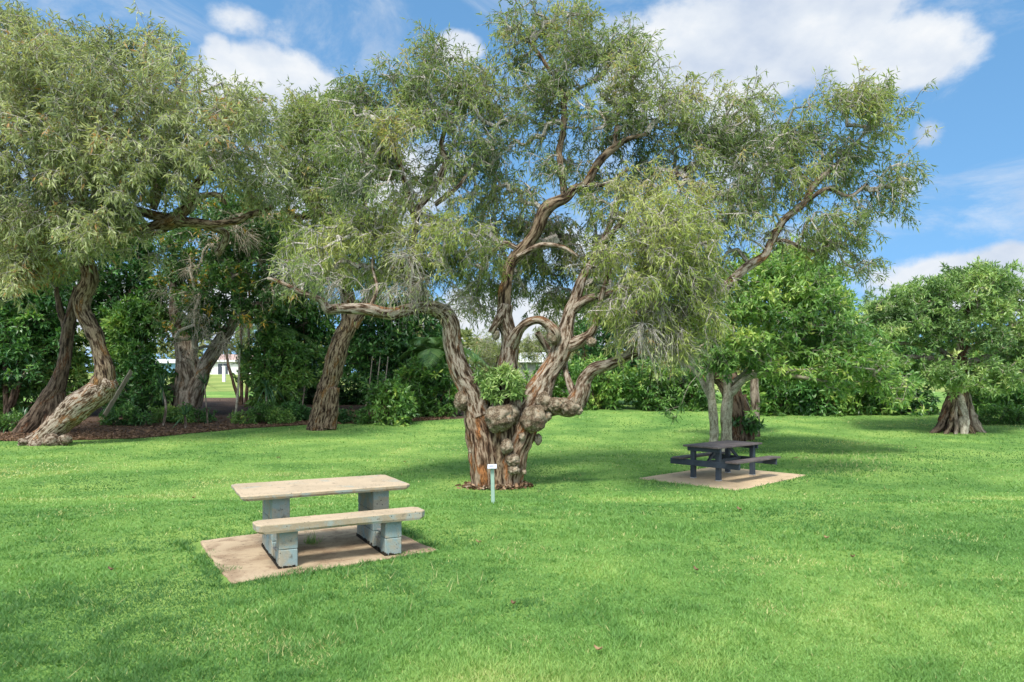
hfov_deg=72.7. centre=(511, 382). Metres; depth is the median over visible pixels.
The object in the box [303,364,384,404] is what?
broadleaf shrub
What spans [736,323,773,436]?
tree trunk
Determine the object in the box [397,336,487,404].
palm plant
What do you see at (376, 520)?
picnic table
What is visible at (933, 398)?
hedge shrub
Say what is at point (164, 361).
cottage
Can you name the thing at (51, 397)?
paperbark tree
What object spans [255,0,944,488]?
paperbark tree
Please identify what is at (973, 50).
sky
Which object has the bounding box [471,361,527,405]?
epiphyte shrub
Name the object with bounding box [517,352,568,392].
cottage
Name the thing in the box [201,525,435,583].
concrete slab
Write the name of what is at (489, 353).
distant tree
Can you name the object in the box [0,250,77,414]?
broadleaf tree
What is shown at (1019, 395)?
hedge shrub
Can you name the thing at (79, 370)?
broadleaf shrub
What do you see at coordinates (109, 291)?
broadleaf tree
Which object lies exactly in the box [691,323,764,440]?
dead stump tree
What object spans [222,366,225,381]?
bollard
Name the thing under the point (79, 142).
paperbark tree
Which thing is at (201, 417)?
ground cover plant
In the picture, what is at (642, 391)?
broadleaf shrub
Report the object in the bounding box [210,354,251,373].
cottage
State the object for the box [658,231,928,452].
broadleaf tree
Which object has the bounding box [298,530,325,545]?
grass tuft
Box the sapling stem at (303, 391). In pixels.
[302,363,305,404]
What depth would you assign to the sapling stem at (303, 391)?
34.80 m
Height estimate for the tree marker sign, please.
0.707 m
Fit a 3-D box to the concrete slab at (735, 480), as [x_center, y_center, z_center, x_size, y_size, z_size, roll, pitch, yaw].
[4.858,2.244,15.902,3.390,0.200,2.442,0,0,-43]
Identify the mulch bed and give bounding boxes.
[0,397,463,440]
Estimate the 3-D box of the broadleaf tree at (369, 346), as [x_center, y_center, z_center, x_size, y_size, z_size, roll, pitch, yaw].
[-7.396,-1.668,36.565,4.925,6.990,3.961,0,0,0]
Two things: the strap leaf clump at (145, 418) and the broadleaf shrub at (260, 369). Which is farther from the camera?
the broadleaf shrub at (260, 369)
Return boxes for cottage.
[158,359,175,373]
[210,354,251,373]
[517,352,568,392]
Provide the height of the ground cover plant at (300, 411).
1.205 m
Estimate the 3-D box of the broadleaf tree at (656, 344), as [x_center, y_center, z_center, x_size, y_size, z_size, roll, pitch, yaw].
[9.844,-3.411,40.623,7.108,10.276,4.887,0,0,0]
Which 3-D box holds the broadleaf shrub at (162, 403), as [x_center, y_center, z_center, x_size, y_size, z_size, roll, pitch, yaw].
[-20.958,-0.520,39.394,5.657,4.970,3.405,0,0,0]
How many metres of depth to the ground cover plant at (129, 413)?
30.05 m
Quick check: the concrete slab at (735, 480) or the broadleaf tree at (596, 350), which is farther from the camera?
the broadleaf tree at (596, 350)
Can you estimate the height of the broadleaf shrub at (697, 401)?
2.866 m
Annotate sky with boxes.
[0,0,1023,372]
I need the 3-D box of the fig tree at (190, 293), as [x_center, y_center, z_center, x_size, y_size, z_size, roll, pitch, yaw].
[-13.807,-4.014,33.606,9.270,11.845,6.778,0,0,0]
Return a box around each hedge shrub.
[741,366,801,416]
[779,364,845,415]
[818,361,896,415]
[862,336,942,415]
[967,350,1023,414]
[994,345,1023,410]
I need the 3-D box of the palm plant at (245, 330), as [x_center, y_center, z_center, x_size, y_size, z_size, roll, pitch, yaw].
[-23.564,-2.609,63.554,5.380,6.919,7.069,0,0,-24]
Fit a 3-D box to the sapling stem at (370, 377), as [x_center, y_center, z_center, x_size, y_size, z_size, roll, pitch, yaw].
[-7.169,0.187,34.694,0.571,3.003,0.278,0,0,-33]
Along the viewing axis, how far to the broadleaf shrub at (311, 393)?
40.89 m
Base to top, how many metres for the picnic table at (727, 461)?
0.755 m
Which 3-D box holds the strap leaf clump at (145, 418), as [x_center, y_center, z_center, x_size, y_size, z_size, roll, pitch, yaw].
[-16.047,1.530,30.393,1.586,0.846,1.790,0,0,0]
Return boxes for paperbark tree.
[0,0,302,445]
[12,248,107,432]
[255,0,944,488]
[257,76,408,430]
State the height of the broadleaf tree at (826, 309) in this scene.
9.839 m
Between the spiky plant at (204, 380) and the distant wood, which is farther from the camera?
the distant wood
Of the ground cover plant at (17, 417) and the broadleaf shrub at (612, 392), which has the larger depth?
the broadleaf shrub at (612, 392)
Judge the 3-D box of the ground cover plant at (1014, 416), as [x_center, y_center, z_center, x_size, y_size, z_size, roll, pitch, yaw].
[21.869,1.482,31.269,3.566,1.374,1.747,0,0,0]
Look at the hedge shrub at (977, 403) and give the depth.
34.65 m
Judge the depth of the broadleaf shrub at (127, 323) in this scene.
33.21 m
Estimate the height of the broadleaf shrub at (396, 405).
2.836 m
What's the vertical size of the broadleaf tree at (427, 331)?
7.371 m
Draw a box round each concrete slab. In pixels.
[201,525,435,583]
[639,467,802,490]
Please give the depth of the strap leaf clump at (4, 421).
28.12 m
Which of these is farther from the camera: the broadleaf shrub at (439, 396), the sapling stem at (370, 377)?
the broadleaf shrub at (439, 396)
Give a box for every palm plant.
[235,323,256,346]
[254,322,324,398]
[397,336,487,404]
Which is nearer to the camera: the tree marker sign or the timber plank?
the tree marker sign
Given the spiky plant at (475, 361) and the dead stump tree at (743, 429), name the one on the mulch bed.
the spiky plant at (475, 361)
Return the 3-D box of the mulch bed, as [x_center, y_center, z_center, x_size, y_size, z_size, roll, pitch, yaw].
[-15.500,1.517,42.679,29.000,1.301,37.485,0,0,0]
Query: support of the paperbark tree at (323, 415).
on the ground at (220, 389)
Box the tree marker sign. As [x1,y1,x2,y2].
[487,464,496,503]
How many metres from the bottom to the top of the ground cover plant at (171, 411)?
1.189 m
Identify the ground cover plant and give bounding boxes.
[0,408,23,431]
[98,401,152,425]
[149,402,190,422]
[159,401,218,422]
[227,399,300,424]
[280,398,311,420]
[337,406,372,424]
[975,402,1023,424]
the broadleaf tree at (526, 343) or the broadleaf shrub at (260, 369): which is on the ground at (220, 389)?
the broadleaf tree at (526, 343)
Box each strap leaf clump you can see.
[0,412,13,432]
[7,406,27,428]
[126,408,158,425]
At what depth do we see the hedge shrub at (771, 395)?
34.67 m
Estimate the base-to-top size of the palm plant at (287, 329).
4.705 m
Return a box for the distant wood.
[76,323,1002,374]
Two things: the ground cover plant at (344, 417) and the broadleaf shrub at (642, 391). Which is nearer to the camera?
the ground cover plant at (344, 417)
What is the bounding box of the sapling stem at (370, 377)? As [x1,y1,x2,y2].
[365,357,372,405]
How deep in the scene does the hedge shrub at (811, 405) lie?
34.44 m
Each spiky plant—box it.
[139,373,176,425]
[170,404,196,427]
[196,371,216,423]
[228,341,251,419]
[251,378,283,402]
[466,345,485,369]
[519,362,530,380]
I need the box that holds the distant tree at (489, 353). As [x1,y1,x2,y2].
[463,324,523,374]
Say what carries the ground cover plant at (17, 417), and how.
on the mulch bed
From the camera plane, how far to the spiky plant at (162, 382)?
30.24 m
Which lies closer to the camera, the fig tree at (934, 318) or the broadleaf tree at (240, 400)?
the fig tree at (934, 318)
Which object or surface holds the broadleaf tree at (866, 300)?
on the ground at (220, 389)
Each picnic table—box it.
[231,475,424,568]
[670,440,780,480]
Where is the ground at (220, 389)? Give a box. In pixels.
[0,373,1023,681]
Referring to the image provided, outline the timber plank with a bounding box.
[103,370,132,416]
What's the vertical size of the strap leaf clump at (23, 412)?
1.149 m
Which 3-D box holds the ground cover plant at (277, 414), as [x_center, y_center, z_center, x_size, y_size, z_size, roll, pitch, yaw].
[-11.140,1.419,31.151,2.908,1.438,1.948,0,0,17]
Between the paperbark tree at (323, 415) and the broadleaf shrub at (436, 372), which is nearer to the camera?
the paperbark tree at (323, 415)
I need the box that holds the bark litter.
[455,480,535,490]
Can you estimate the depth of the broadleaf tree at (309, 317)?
35.47 m
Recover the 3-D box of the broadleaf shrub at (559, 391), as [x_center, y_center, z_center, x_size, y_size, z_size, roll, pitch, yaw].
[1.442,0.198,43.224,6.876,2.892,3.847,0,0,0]
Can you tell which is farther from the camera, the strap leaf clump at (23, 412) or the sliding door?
the sliding door
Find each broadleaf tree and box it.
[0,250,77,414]
[55,220,168,398]
[162,197,292,404]
[254,270,340,403]
[343,291,413,410]
[381,284,445,389]
[519,322,595,386]
[561,273,655,403]
[620,257,715,383]
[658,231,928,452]
[745,252,866,365]
[854,278,945,356]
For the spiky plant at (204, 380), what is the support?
on the mulch bed
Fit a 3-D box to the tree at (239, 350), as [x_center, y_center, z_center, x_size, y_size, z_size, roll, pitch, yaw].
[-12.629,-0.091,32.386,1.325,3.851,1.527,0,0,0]
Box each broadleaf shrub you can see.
[0,300,93,417]
[88,362,174,407]
[99,294,169,416]
[105,340,177,417]
[231,324,324,412]
[250,312,319,404]
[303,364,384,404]
[358,369,419,426]
[390,344,462,417]
[417,346,455,403]
[519,364,579,397]
[565,351,637,409]
[619,356,688,411]
[662,364,721,411]
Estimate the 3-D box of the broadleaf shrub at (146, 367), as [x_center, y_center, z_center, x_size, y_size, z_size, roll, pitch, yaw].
[-17.879,-0.074,33.373,3.666,3.930,2.832,0,0,0]
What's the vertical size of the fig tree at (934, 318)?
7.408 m
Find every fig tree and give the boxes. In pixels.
[139,188,309,414]
[859,255,1023,433]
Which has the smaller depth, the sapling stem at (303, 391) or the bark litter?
the bark litter
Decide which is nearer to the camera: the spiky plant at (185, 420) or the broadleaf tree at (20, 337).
the spiky plant at (185, 420)
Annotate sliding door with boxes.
[217,363,228,373]

